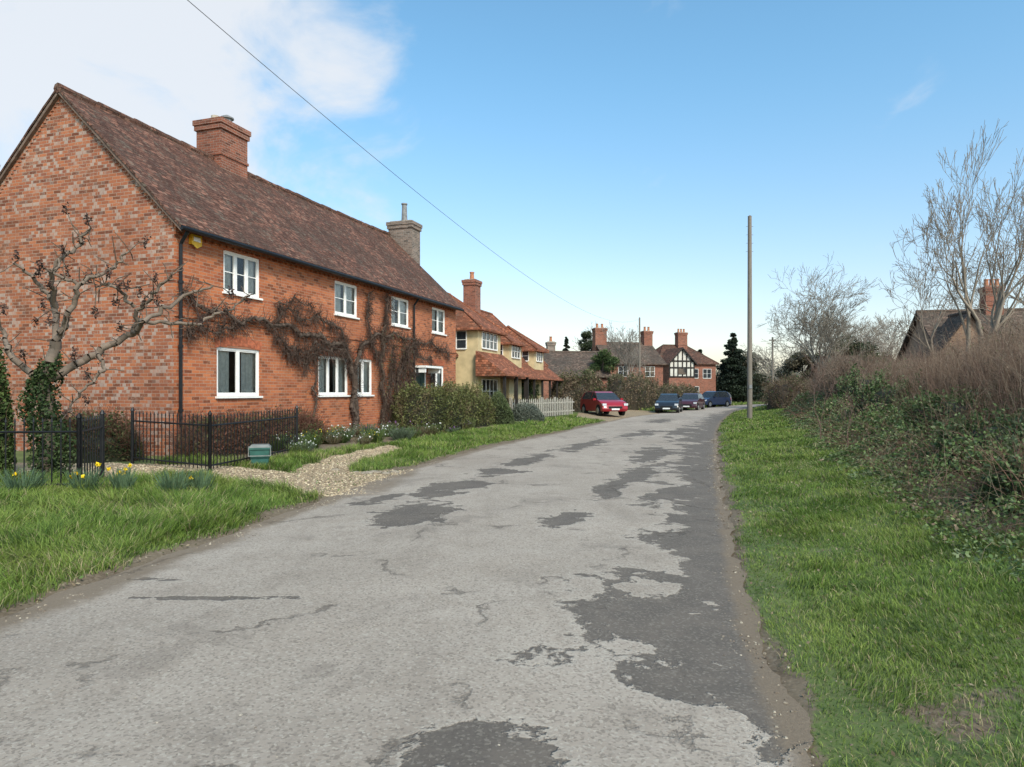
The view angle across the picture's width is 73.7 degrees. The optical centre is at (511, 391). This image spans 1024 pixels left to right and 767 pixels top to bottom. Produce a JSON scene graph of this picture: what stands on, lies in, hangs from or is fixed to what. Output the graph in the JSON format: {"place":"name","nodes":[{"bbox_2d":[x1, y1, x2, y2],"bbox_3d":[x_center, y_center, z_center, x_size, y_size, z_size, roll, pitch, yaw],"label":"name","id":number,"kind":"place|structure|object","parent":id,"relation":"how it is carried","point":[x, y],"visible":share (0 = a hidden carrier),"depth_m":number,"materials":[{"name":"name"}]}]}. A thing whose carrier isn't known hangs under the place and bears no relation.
{"place":"outdoors","nodes":[
{"label":"outdoors","id":0,"kind":"place"},
{"bbox_2d":[0,404,813,766],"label":"road","id":1,"kind":"structure","parent":0,"point":[656,664],"depth_m":4.51,"materials":[{"name":"grey asphalt"}]},
{"bbox_2d":[702,391,730,407],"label":"parked car","id":2,"kind":"object","parent":1,"relation":"on","point":[713,398],"visible":0.73,"depth_m":70.06,"materials":[{"name":"blue paint"}]},
{"bbox_2d":[0,401,1023,766],"bbox_3d":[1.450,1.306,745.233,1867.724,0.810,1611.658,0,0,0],"label":"ground","id":3,"kind":"structure","parent":0,"point":[792,684],"depth_m":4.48,"materials":[{"name":"green plant"}]},
{"bbox_2d":[0,346,21,474],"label":"evergreen shrub","id":4,"kind":"object","parent":3,"relation":"on","point":[7,411],"visible":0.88,"depth_m":11.01,"materials":[{"name":"green plant"}]},
{"bbox_2d":[0,467,49,492],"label":"daffodil clump","id":5,"kind":"object","parent":3,"relation":"on","point":[7,481],"visible":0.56,"depth_m":9.15,"materials":[{"name":"green plant"}]},
{"bbox_2d":[0,413,82,486],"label":"iron railing","id":6,"kind":"object","parent":3,"relation":"on","point":[78,431],"visible":0.78,"depth_m":9.60,"materials":[{"name":"black metal"}]},
{"bbox_2d":[14,353,75,478],"bbox_3d":[-7.483,0.436,11.001,0.897,2.102,0.808,0,0,0],"label":"ivy","id":7,"kind":"object","parent":3,"relation":"on","point":[32,389],"visible":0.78,"depth_m":10.88,"materials":[{"name":"green plant"}]},
{"bbox_2d":[62,462,107,494],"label":"daffodil clump","id":8,"kind":"object","parent":3,"relation":"on","point":[85,475],"visible":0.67,"depth_m":9.45,"materials":[{"name":"green plant"}]},
{"bbox_2d":[17,399,160,462],"bbox_3d":[-8.635,0.925,14.043,2.689,1.651,2.106,0,0,0],"label":"garden shrub","id":9,"kind":"object","parent":3,"relation":"on","point":[117,440],"visible":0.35,"depth_m":13.76,"materials":[{"name":"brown plant"}]},
{"bbox_2d":[82,410,104,479],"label":"iron gate","id":10,"kind":"structure","parent":3,"relation":"on","point":[101,418],"depth_m":10.38,"materials":[{"name":"black metal"}]},
{"bbox_2d":[105,463,138,490],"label":"daffodil clump","id":11,"kind":"object","parent":3,"relation":"on","point":[119,481],"visible":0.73,"depth_m":9.69,"materials":[{"name":"green plant"}]},
{"bbox_2d":[0,202,253,473],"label":"pollarded tree","id":12,"kind":"object","parent":3,"relation":"on","point":[55,341],"visible":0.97,"depth_m":10.99,"materials":[{"name":"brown plant"}]},
{"bbox_2d":[130,407,207,468],"bbox_3d":[-6.435,0.935,12.825,2.420,1.245,0.087,0,0,30],"label":"iron railing","id":13,"kind":"object","parent":3,"relation":"on","point":[132,410],"visible":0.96,"depth_m":12.93,"materials":[{"name":"black metal"}]},
{"bbox_2d":[151,470,195,492],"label":"daffodil clump","id":14,"kind":"object","parent":3,"relation":"on","point":[181,483],"visible":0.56,"depth_m":9.85,"materials":[{"name":"green plant"}]},
{"bbox_2d":[184,468,217,492],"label":"daffodil clump","id":15,"kind":"object","parent":3,"relation":"on","point":[199,482],"visible":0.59,"depth_m":10.04,"materials":[{"name":"green plant"}]},
{"bbox_2d":[0,82,463,456],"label":"brick cottage","id":16,"kind":"structure","parent":3,"relation":"on","point":[210,208],"depth_m":16.29,"materials":[{"name":"red brick"},{"name":"roof tile"},{"name":"white paint"}]},
{"bbox_2d":[162,276,453,436],"bbox_3d":[-4.794,-0.753,21.661,0.507,5.719,15.340,0,0,19],"label":"wisteria","id":17,"kind":"object","parent":16,"relation":"attached to","point":[353,369],"visible":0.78,"depth_m":20.66,"materials":[{"name":"brown plant"}]},
{"bbox_2d":[215,250,446,397],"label":"window frames","id":18,"kind":"structure","parent":16,"relation":"in","point":[237,394],"depth_m":17.45,"materials":[{"name":"white paint"}]},
{"bbox_2d":[415,365,441,387],"bbox_3d":[-3.286,0.345,26.233,0.650,2.610,1.450,0,0,18],"label":"porch","id":19,"kind":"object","parent":16,"relation":"in","point":[420,379],"depth_m":26.41,"materials":[{"name":"white paint"}]},
{"bbox_2d":[164,402,337,457],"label":"garden shrubs","id":20,"kind":"object","parent":3,"relation":"on","point":[310,422],"visible":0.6,"depth_m":15.20,"materials":[{"name":"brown plant"}]},
{"bbox_2d":[207,405,297,470],"bbox_3d":[-5.185,0.938,13.975,0.089,1.240,3.571,0,0,8],"label":"iron railing","id":21,"kind":"object","parent":3,"relation":"on","point":[210,425],"visible":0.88,"depth_m":13.39,"materials":[{"name":"black metal"}]},
{"bbox_2d":[248,444,271,464],"bbox_3d":[-4.996,1.261,13.538,0.420,0.410,0.405,0,0,-17],"label":"food waste caddy","id":22,"kind":"object","parent":3,"relation":"on","point":[257,453],"visible":0.93,"depth_m":13.40,"materials":[{"name":"teal plastic"}]},
{"bbox_2d":[331,468,398,474],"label":"edging stones","id":23,"kind":"object","parent":3,"relation":"on","point":[376,471],"visible":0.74,"depth_m":13.56,"materials":[{"name":"beige stone"}]},
{"bbox_2d":[265,417,476,453],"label":"flower bed plants","id":24,"kind":"object","parent":3,"relation":"on","point":[365,434],"visible":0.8,"depth_m":19.16,"materials":[{"name":"green plant"}]},
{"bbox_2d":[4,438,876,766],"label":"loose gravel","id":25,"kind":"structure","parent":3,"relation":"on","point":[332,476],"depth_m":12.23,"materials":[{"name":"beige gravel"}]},
{"bbox_2d":[387,378,499,433],"bbox_3d":[-2.395,0.523,26.162,2.557,2.041,7.701,0,0,19],"label":"box hedge","id":26,"kind":"object","parent":3,"relation":"on","point":[456,404],"visible":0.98,"depth_m":23.89,"materials":[{"name":"green plant"}]},
{"bbox_2d":[489,389,514,424],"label":"garden bush","id":27,"kind":"object","parent":3,"relation":"on","point":[505,413],"visible":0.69,"depth_m":29.05,"materials":[{"name":"green plant"}]},
{"bbox_2d":[447,272,562,405],"bbox_3d":[-2.067,-2.655,40.666,9.155,8.610,16.724,0,0,18],"label":"cream cottage row","id":28,"kind":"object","parent":3,"relation":"on","point":[495,353],"visible":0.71,"depth_m":34.66,"materials":[{"name":"cream render"},{"name":"red tile"},{"name":"dark glass"}]},
{"bbox_2d":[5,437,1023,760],"bbox_3d":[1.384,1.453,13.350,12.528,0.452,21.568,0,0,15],"label":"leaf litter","id":29,"kind":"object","parent":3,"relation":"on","point":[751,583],"visible":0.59,"depth_m":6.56,"materials":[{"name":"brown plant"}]},
{"bbox_2d":[511,402,544,421],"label":"lavender bush","id":30,"kind":"object","parent":3,"relation":"on","point":[521,412],"visible":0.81,"depth_m":32.35,"materials":[{"name":"green plant"}]},
{"bbox_2d":[522,380,540,401],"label":"hedge","id":31,"kind":"object","parent":3,"relation":"on","point":[531,390],"visible":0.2,"depth_m":42.98,"materials":[{"name":"green plant"}]},
{"bbox_2d":[506,393,563,415],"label":"garden shrubs","id":32,"kind":"object","parent":3,"relation":"on","point":[538,404],"visible":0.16,"depth_m":38.91,"materials":[{"name":"green plant"}]},
{"bbox_2d":[509,397,573,416],"bbox_3d":[1.804,0.923,37.237,0.160,1.200,8.118,0,0,28],"label":"picket fence","id":33,"kind":"object","parent":3,"relation":"on","point":[542,403],"visible":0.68,"depth_m":37.92,"materials":[{"name":"white wood"}]},
{"bbox_2d":[562,337,570,350],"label":"conifer tree","id":34,"kind":"object","parent":3,"relation":"on","point":[566,343],"visible":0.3,"depth_m":94.86,"materials":[{"name":"green plant"}]},
{"bbox_2d":[543,336,610,399],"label":"long barn","id":35,"kind":"structure","parent":3,"relation":"on","point":[556,361],"depth_m":58.21,"materials":[{"name":"tile"}]},
{"bbox_2d":[547,366,607,411],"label":"hedge","id":36,"kind":"object","parent":3,"relation":"on","point":[575,388],"visible":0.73,"depth_m":47.32,"materials":[{"name":"brown plant"}]},
{"bbox_2d":[577,330,591,350],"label":"evergreen tree","id":37,"kind":"object","parent":3,"relation":"on","point":[586,336],"visible":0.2,"depth_m":83.43,"materials":[{"name":"green plant"}]},
{"bbox_2d":[572,320,612,350],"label":"bare tree","id":38,"kind":"object","parent":3,"relation":"on","point":[581,339],"visible":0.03,"depth_m":90.64,"materials":[{"name":"grey plant"}]},
{"bbox_2d":[580,349,622,390],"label":"evergreen tree","id":39,"kind":"object","parent":3,"relation":"on","point":[604,360],"visible":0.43,"depth_m":56.91,"materials":[{"name":"green plant"}]},
{"bbox_2d":[580,391,627,415],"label":"parked car","id":40,"kind":"object","parent":3,"relation":"on","point":[600,403],"visible":0.96,"depth_m":43.35,"materials":[{"name":"red paint"}]},
{"bbox_2d":[602,321,650,377],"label":"bare tree","id":41,"kind":"object","parent":3,"relation":"on","point":[624,346],"visible":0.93,"depth_m":65.52,"materials":[{"name":"brown plant"}]},
{"bbox_2d":[606,369,661,409],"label":"hedge","id":42,"kind":"object","parent":3,"relation":"on","point":[636,392],"visible":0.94,"depth_m":53.80,"materials":[{"name":"brown plant"}]},
{"bbox_2d":[608,364,662,386],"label":"walls","id":43,"kind":"structure","parent":3,"relation":"on","point":[659,371],"depth_m":71.27,"materials":[{"name":"brick"}]},
{"bbox_2d":[590,342,666,364],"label":"roof","id":44,"kind":"structure","parent":43,"relation":"on","point":[656,358],"depth_m":72.34,"materials":[{"name":"brown tile"}]},
{"bbox_2d":[591,324,606,350],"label":"chimney","id":45,"kind":"object","parent":44,"relation":"on","point":[599,337],"visible":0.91,"depth_m":73.07,"materials":[{"name":"brick"}]},
{"bbox_2d":[640,327,653,345],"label":"chimney","id":46,"kind":"object","parent":44,"relation":"on","point":[647,338],"visible":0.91,"depth_m":74.42,"materials":[{"name":"brick"}]},
{"bbox_2d":[618,366,654,376],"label":"windows","id":47,"kind":"structure","parent":43,"relation":"attached to","point":[650,369],"depth_m":71.03,"materials":[{"name":"white paint"}]},
{"bbox_2d":[639,317,640,371],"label":"telegraph pole","id":48,"kind":"object","parent":3,"relation":"on","point":[639,349],"visible":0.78,"depth_m":60.93,"materials":[{"name":"grey wood"}]},
{"bbox_2d":[188,0,635,321],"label":"overhead cable","id":49,"kind":"object","parent":48,"relation":"attached to","point":[352,139],"visible":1,"depth_m":11.19,"materials":[{"name":"black rubber"}]},
{"bbox_2d":[654,394,681,412],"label":"parked car","id":50,"kind":"object","parent":3,"relation":"on","point":[668,402],"visible":0.88,"depth_m":51.18,"materials":[{"name":"blue paint"}]},
{"bbox_2d":[657,380,699,396],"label":"hedge","id":51,"kind":"object","parent":3,"relation":"on","point":[680,390],"visible":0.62,"depth_m":70.86,"materials":[{"name":"brown plant"}]},
{"bbox_2d":[662,347,697,387],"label":"timbered gable","id":52,"kind":"structure","parent":3,"relation":"on","point":[679,367],"depth_m":82.39,"materials":[{"name":"paint"}]},
{"bbox_2d":[681,393,704,409],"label":"parked car","id":53,"kind":"object","parent":3,"relation":"on","point":[696,401],"visible":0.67,"depth_m":58.56,"materials":[{"name":"purple paint"}]},
{"bbox_2d":[695,365,715,393],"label":"walls","id":54,"kind":"structure","parent":3,"relation":"on","point":[703,384],"depth_m":85.57,"materials":[{"name":"brick"}]},
{"bbox_2d":[656,344,719,364],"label":"roof","id":55,"kind":"structure","parent":54,"relation":"on","point":[699,358],"depth_m":86.67,"materials":[{"name":"tile"}]},
{"bbox_2d":[674,329,687,348],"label":"chimney","id":56,"kind":"object","parent":55,"relation":"on","point":[680,338],"visible":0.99,"depth_m":87.85,"materials":[{"name":"brick"}]},
{"bbox_2d":[695,369,710,392],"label":"windows","id":57,"kind":"structure","parent":54,"relation":"attached to","point":[706,373],"depth_m":85.52,"materials":[{"name":"white paint"}]},
{"bbox_2d":[716,333,764,402],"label":"conifer tree","id":58,"kind":"object","parent":3,"relation":"on","point":[735,374],"visible":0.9,"depth_m":93.04,"materials":[{"name":"green plant"}]},
{"bbox_2d":[717,349,768,401],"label":"evergreen tree","id":59,"kind":"object","parent":3,"relation":"on","point":[759,380],"visible":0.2,"depth_m":97.88,"materials":[{"name":"green plant"}]},
{"bbox_2d":[746,215,752,418],"bbox_3d":[12.857,-3.841,36.884,0.322,11.338,0.313,0,0,-41],"label":"telegraph pole","id":60,"kind":"object","parent":3,"relation":"on","point":[749,349],"visible":0.91,"depth_m":36.80,"materials":[{"name":"grey wood"}]},
{"bbox_2d":[718,365,800,401],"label":"hedge","id":61,"kind":"object","parent":3,"relation":"on","point":[767,381],"visible":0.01,"depth_m":106.50,"materials":[{"name":"brown plant"}]},
{"bbox_2d":[716,358,816,378],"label":"distant trees","id":62,"kind":"object","parent":3,"relation":"on","point":[768,367],"depth_m":171.44,"materials":[{"name":"brown plant"}]},
{"bbox_2d":[769,337,775,381],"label":"telegraph pole","id":63,"kind":"object","parent":3,"relation":"on","point":[772,372],"visible":0.7,"depth_m":59.94,"materials":[{"name":"grey wood"}]},
{"bbox_2d":[740,336,818,381],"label":"bare tree","id":64,"kind":"object","parent":3,"relation":"on","point":[761,357],"visible":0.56,"depth_m":92.17,"materials":[{"name":"grey plant"}]},
{"bbox_2d":[758,371,814,409],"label":"hedge","id":65,"kind":"object","parent":3,"relation":"on","point":[781,392],"visible":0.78,"depth_m":48.88,"materials":[{"name":"brown plant"}]},
{"bbox_2d":[775,350,814,379],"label":"evergreen tree","id":66,"kind":"object","parent":3,"relation":"on","point":[797,364],"visible":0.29,"depth_m":73.64,"materials":[{"name":"green plant"}]},
{"bbox_2d":[757,252,878,373],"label":"bare tree","id":67,"kind":"object","parent":3,"relation":"on","point":[804,321],"visible":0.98,"depth_m":59.35,"materials":[{"name":"grey plant"}]},
{"bbox_2d":[803,352,839,438],"bbox_3d":[8.627,0.130,19.065,0.861,2.603,1.346,0,0,0],"label":"bare sapling","id":68,"kind":"object","parent":3,"relation":"on","point":[816,372],"visible":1,"depth_m":18.99,"materials":[{"name":"brown plant"}]},
{"bbox_2d":[800,306,884,359],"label":"bare tree","id":69,"kind":"object","parent":3,"relation":"on","point":[854,336],"visible":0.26,"depth_m":62.35,"materials":[{"name":"brown plant"}]},
{"bbox_2d":[836,394,855,446],"bbox_3d":[7.336,0.708,14.989,0.253,1.452,0.749,0,0,43],"label":"bare sapling","id":70,"kind":"object","parent":3,"relation":"on","point":[847,413],"visible":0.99,"depth_m":15.00,"materials":[{"name":"brown plant"}]},
{"bbox_2d":[816,334,878,357],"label":"evergreen tree","id":71,"kind":"object","parent":3,"relation":"on","point":[855,346],"visible":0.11,"depth_m":70.45,"materials":[{"name":"green plant"}]},
{"bbox_2d":[808,355,893,380],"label":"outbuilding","id":72,"kind":"structure","parent":3,"relation":"on","point":[810,374],"depth_m":64.17,"materials":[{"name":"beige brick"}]},
{"bbox_2d":[801,337,906,403],"bbox_3d":[18.122,-0.435,36.647,5.034,4.356,18.356,0,0,22],"label":"hedge","id":73,"kind":"object","parent":3,"relation":"on","point":[828,367],"visible":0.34,"depth_m":31.35,"materials":[{"name":"brown plant"}]},
{"bbox_2d":[812,315,896,353],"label":"bare tree","id":74,"kind":"object","parent":3,"relation":"on","point":[873,337],"visible":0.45,"depth_m":72.80,"materials":[{"name":"grey plant"}]},
{"bbox_2d":[863,350,888,360],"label":"laurel bush","id":75,"kind":"object","parent":3,"relation":"on","point":[875,357],"visible":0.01,"depth_m":37.80,"materials":[{"name":"green plant"}]},
{"bbox_2d":[865,314,900,363],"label":"bare tree","id":76,"kind":"object","parent":3,"relation":"on","point":[880,320],"visible":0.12,"depth_m":88.71,"materials":[{"name":"grey plant"}]},
{"bbox_2d":[862,318,908,355],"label":"bare tree","id":77,"kind":"object","parent":3,"relation":"on","point":[898,343],"visible":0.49,"depth_m":79.61,"materials":[{"name":"grey plant"}]},
{"bbox_2d":[775,376,1023,582],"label":"bramble bank","id":78,"kind":"structure","parent":3,"relation":"on","point":[876,430],"depth_m":10.11,"materials":[{"name":"green plant"}]},
{"bbox_2d":[829,360,901,417],"bbox_3d":[13.516,-0.024,25.957,3.427,2.474,2.502,0,0,-44],"label":"bramble bush","id":79,"kind":"object","parent":78,"relation":"on","point":[849,386],"visible":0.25,"depth_m":25.80,"materials":[{"name":"green plant"}]},
{"bbox_2d":[848,369,925,422],"bbox_3d":[11.500,0.202,20.493,2.737,2.161,2.637,0,0,0],"label":"bramble bush","id":80,"kind":"object","parent":78,"relation":"on","point":[871,391],"visible":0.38,"depth_m":20.21,"materials":[{"name":"green plant"}]},
{"bbox_2d":[895,380,1000,445],"bbox_3d":[9.455,0.518,14.639,2.139,1.520,2.548,0,0,37],"label":"bramble bush","id":81,"kind":"object","parent":78,"relation":"on","point":[936,403],"visible":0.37,"depth_m":14.37,"materials":[{"name":"green plant"}]},
{"bbox_2d":[911,398,1023,475],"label":"bramble bush","id":82,"kind":"object","parent":78,"relation":"on","point":[961,430],"visible":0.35,"depth_m":10.46,"materials":[{"name":"green plant"}]},
{"bbox_2d":[939,426,1023,513],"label":"bramble bush","id":83,"kind":"object","parent":78,"relation":"on","point":[1015,463],"visible":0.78,"depth_m":7.72,"materials":[{"name":"green plant"}]},
{"bbox_2d":[803,300,1023,442],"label":"twiggy hedge","id":84,"kind":"object","parent":3,"relation":"on","point":[1004,370],"visible":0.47,"depth_m":15.27,"materials":[{"name":"brown plant"}]},
{"bbox_2d":[901,320,929,362],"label":"walls","id":85,"kind":"structure","parent":3,"relation":"on","point":[913,341],"depth_m":43.89,"materials":[{"name":"beige brick"}]},
{"bbox_2d":[898,308,1023,361],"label":"roof","id":86,"kind":"structure","parent":85,"relation":"on","point":[926,320],"depth_m":42.39,"materials":[{"name":"brown tile"}]},
{"bbox_2d":[977,279,1005,314],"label":"chimney","id":87,"kind":"object","parent":86,"relation":"on","point":[989,300],"visible":0.47,"depth_m":42.12,"materials":[{"name":"brick"}]},
{"bbox_2d":[878,250,986,354],"bbox_3d":[22.454,-3.290,36.782,6.025,8.511,3.668,0,0,0],"label":"bare tree","id":88,"kind":"object","parent":3,"relation":"on","point":[925,302],"visible":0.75,"depth_m":36.42,"materials":[{"name":"grey plant"}]},
{"bbox_2d":[919,311,988,362],"bbox_3d":[26.203,-1.495,39.937,3.500,6.290,2.700,0,0,10],"label":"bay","id":89,"kind":"object","parent":3,"relation":"on","point":[955,318],"visible":0.14,"depth_m":39.32,"materials":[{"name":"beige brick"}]},
{"bbox_2d":[890,118,1023,360],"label":"bare tree","id":90,"kind":"object","parent":3,"relation":"on","point":[1002,296],"visible":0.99,"depth_m":30.37,"materials":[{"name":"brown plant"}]},
{"bbox_2d":[929,334,984,363],"bbox_3d":[26.197,-1.113,36.651,11.916,4.235,5.500,0,0,-23],"label":"hedge","id":91,"kind":"object","parent":3,"relation":"on","point":[952,347],"depth_m":35.45,"materials":[{"name":"brown plant"}]},
{"bbox_2d":[897,191,1023,331],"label":"bare tree","id":92,"kind":"object","parent":3,"relation":"on","point":[1010,296],"visible":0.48,"depth_m":35.76,"materials":[{"name":"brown plant"}]},
{"bbox_2d":[930,287,1005,309],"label":"bare tree","id":93,"kind":"object","parent":3,"relation":"on","point":[970,294],"visible":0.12,"depth_m":46.48,"materials":[{"name":"brown plant"}]},
{"bbox_2d":[958,305,1023,355],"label":"hedge","id":94,"kind":"object","parent":3,"relation":"on","point":[1012,330],"visible":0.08,"depth_m":24.25,"materials":[{"name":"brown plant"}]},
{"bbox_2d":[0,0,1023,373],"label":"sky","id":95,"kind":"structure","parent":0,"point":[618,155],"materials":[{"name":"blue"}]}
]}

